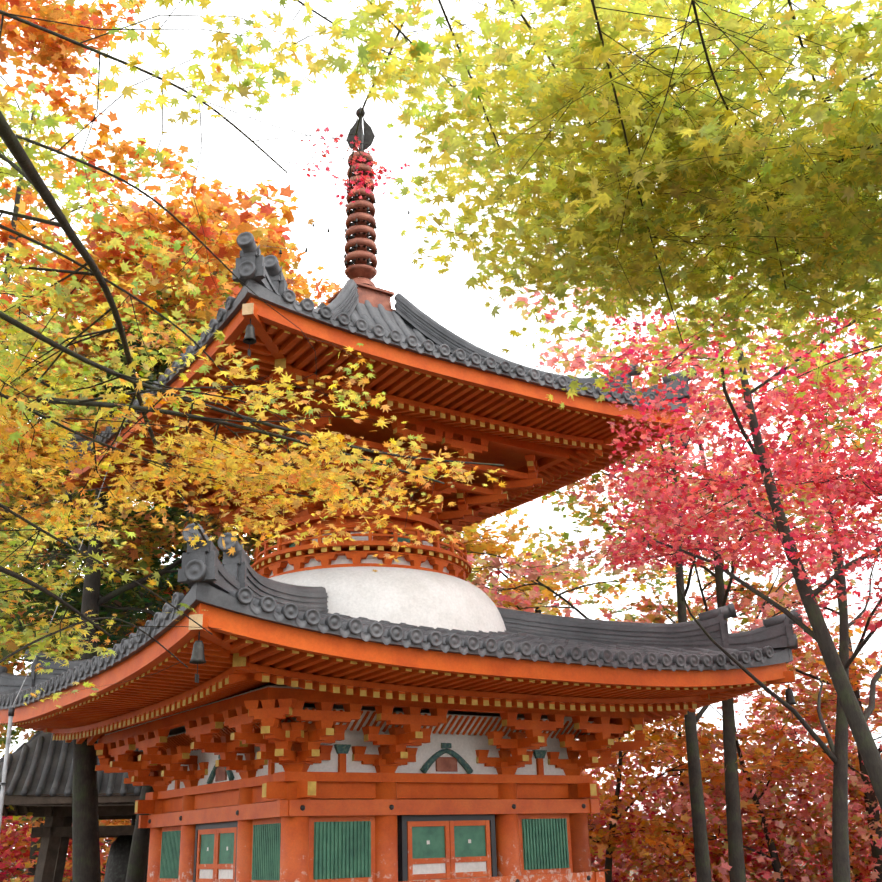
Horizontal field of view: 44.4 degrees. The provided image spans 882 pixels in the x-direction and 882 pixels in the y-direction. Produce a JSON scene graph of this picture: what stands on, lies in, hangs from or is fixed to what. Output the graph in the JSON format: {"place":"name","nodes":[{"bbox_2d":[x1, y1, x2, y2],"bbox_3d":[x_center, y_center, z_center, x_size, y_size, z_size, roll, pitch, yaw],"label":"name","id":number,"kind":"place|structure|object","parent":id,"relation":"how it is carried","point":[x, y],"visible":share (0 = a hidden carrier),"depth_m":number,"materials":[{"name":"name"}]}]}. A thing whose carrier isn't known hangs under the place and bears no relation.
{"place":"outdoors","nodes":[
{"label":"outdoors","id":0,"kind":"place"},
{"bbox_2d":[0,840,871,880],"bbox_3d":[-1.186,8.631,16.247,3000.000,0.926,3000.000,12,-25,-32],"label":"ground","id":1,"kind":"structure","parent":0,"point":[631,871],"depth_m":119.79,"materials":[{"name":"red plant"}]},
{"bbox_2d":[0,730,148,881],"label":"pavilion","id":2,"kind":"structure","parent":1,"relation":"on","point":[39,779],"depth_m":25.32,"materials":[{"name":"grey tile"}]},
{"bbox_2d":[0,224,277,881],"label":"green trees","id":3,"kind":"object","parent":1,"relation":"on","point":[155,538],"depth_m":22.33,"materials":[{"name":"plant"}]},
{"bbox_2d":[0,0,576,647],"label":"tall orange trees","id":4,"kind":"object","parent":1,"relation":"on","point":[54,50],"depth_m":24.02,"materials":[{"name":"orange plant"}]},
{"bbox_2d":[0,106,802,881],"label":"pagoda","id":5,"kind":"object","parent":1,"relation":"on","point":[424,710],"visible":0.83,"depth_m":15.78,"materials":[{"name":"orange wood"}]},
{"bbox_2d":[0,428,121,831],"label":"lightning conductor","id":6,"kind":"object","parent":5,"relation":"attached to","point":[3,783],"visible":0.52,"depth_m":15.72,"materials":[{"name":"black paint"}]},
{"bbox_2d":[0,0,881,707],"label":"maple","id":7,"kind":"object","parent":1,"relation":"on","point":[670,180],"depth_m":3.56,"materials":[{"name":"yellow plant"}]},
{"bbox_2d":[0,275,881,881],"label":"maple trees","id":8,"kind":"object","parent":1,"relation":"on","point":[790,837],"depth_m":27.00,"materials":[{"name":"plant"}]},
{"bbox_2d":[600,52,881,881],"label":"red maple","id":9,"kind":"object","parent":1,"relation":"on","point":[795,465],"depth_m":13.21,"materials":[{"name":"plant"}]},
{"bbox_2d":[0,0,881,857],"label":"sky","id":10,"kind":"structure","parent":0,"point":[227,156],"materials":[{"name":"white"}]}
]}

